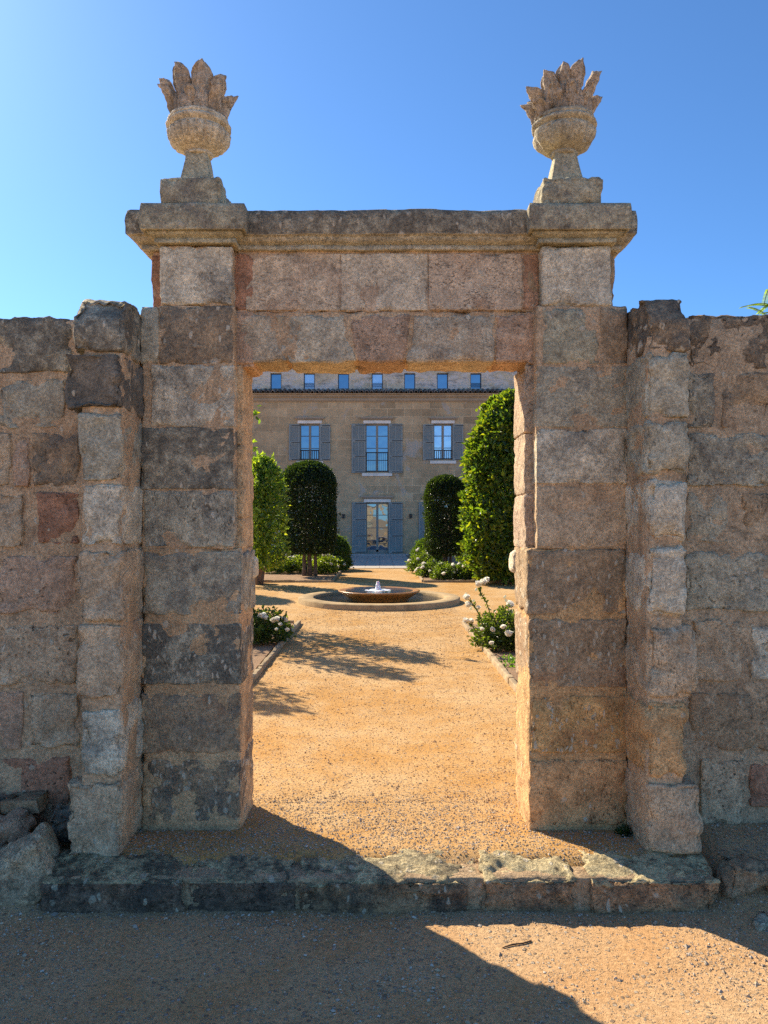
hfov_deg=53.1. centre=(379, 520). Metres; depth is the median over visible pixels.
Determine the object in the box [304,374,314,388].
window
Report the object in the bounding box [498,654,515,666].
weed
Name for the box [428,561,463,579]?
rose bush
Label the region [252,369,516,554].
manor house
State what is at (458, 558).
topiary tree
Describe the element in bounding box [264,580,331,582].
edging kerb
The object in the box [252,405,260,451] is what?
upright tree
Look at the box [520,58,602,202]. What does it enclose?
stone urn
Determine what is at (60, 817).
rock
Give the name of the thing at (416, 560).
rose bush
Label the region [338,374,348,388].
window
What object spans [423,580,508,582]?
edging kerb
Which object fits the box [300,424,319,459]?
window
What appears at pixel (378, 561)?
paving
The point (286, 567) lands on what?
rose bush
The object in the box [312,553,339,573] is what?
rose bush
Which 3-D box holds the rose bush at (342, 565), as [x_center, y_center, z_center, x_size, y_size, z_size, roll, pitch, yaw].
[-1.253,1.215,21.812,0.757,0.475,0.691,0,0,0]
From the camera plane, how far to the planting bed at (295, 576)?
19.62 m
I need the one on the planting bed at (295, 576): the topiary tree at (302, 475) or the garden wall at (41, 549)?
the topiary tree at (302, 475)
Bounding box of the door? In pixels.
[365,502,388,553]
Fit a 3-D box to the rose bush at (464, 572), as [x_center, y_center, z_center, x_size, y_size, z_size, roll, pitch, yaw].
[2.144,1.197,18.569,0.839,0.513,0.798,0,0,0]
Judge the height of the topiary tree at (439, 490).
2.696 m
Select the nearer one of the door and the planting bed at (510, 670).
the planting bed at (510, 670)
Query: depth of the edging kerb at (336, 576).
19.39 m
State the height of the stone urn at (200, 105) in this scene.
0.697 m
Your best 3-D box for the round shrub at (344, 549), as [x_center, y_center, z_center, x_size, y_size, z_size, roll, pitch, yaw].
[-1.424,0.936,22.660,1.420,1.125,1.454,0,0,0]
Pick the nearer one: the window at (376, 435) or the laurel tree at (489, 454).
the laurel tree at (489, 454)
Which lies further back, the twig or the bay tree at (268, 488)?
the bay tree at (268, 488)
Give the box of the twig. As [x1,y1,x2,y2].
[502,940,531,947]
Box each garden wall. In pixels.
[0,316,144,822]
[680,314,767,824]
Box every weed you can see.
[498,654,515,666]
[613,824,632,837]
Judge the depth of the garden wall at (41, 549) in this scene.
3.66 m
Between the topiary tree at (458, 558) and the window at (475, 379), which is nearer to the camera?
the topiary tree at (458, 558)
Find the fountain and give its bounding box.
[298,581,459,610]
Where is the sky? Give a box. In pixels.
[0,0,767,319]
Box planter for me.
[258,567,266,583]
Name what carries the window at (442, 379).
in the manor house
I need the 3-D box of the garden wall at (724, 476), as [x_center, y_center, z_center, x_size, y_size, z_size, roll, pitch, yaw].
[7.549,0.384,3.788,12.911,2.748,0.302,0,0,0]
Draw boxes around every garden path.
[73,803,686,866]
[252,568,517,804]
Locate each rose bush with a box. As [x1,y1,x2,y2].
[253,605,296,644]
[265,552,294,573]
[289,553,313,573]
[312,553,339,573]
[327,555,348,570]
[404,546,434,572]
[412,558,439,576]
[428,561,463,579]
[452,561,473,579]
[462,577,514,650]
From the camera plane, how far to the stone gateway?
3.58 m
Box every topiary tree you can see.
[278,460,340,575]
[420,474,465,565]
[451,480,488,561]
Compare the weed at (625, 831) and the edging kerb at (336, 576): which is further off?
the edging kerb at (336, 576)
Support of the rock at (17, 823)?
on the ground
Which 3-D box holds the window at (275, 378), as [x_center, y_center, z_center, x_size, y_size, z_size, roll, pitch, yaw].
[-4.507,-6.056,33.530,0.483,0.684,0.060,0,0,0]
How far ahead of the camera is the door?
33.19 m
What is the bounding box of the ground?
[0,823,767,1023]
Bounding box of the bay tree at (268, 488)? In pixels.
[252,450,292,584]
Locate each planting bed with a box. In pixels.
[252,623,292,670]
[264,554,343,580]
[406,554,508,579]
[468,624,517,681]
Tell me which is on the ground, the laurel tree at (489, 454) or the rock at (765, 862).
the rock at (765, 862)
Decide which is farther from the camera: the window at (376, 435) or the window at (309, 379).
the window at (309, 379)
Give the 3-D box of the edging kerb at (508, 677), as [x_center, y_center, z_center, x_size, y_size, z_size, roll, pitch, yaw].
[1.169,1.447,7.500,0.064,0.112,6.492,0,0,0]
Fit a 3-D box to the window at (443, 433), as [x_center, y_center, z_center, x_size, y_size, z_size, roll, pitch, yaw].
[2.723,-3.380,33.125,0.935,1.551,0.170,0,0,0]
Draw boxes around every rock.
[0,790,48,814]
[0,807,36,845]
[0,822,60,904]
[50,802,70,842]
[712,853,767,899]
[751,911,767,930]
[760,860,767,889]
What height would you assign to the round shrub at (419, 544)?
1.042 m
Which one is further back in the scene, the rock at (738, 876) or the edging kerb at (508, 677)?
the edging kerb at (508, 677)
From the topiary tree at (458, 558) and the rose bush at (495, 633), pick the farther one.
the topiary tree at (458, 558)
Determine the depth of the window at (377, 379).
33.55 m
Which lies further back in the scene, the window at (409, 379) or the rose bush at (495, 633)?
the window at (409, 379)
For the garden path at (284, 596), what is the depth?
6.02 m
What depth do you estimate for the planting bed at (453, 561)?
25.53 m
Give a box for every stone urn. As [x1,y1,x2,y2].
[157,58,238,202]
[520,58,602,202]
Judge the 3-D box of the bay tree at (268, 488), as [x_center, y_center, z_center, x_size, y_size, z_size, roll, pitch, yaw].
[-2.694,-0.044,17.312,1.400,3.054,1.566,0,0,-39]
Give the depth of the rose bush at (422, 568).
19.45 m
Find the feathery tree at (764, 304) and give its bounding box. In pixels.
[740,289,767,314]
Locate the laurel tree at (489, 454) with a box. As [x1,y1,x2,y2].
[455,388,516,584]
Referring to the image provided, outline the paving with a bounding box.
[350,555,408,567]
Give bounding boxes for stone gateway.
[65,202,703,855]
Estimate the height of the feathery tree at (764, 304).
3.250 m
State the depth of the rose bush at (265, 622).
8.90 m
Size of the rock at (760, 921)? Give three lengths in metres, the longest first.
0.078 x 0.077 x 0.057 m
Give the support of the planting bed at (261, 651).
on the garden path at (284, 596)
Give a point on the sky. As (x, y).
(342, 105)
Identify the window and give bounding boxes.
[271,374,280,388]
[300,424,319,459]
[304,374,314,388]
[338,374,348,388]
[365,424,388,471]
[372,374,382,388]
[404,374,414,388]
[434,424,452,459]
[437,374,447,388]
[470,374,480,388]
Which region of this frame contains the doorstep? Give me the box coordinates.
[40,848,720,913]
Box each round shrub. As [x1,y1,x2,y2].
[311,534,353,567]
[408,536,442,566]
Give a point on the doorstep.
(414, 880)
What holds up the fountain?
on the garden path at (284, 596)
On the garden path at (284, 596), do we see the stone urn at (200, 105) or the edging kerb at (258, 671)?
the edging kerb at (258, 671)
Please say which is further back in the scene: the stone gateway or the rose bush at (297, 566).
the rose bush at (297, 566)
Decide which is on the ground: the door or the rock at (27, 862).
the rock at (27, 862)
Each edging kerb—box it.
[252,620,300,683]
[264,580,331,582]
[332,570,341,581]
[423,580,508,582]
[462,621,516,692]
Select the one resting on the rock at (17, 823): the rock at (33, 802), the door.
the rock at (33, 802)
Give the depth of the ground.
2.75 m

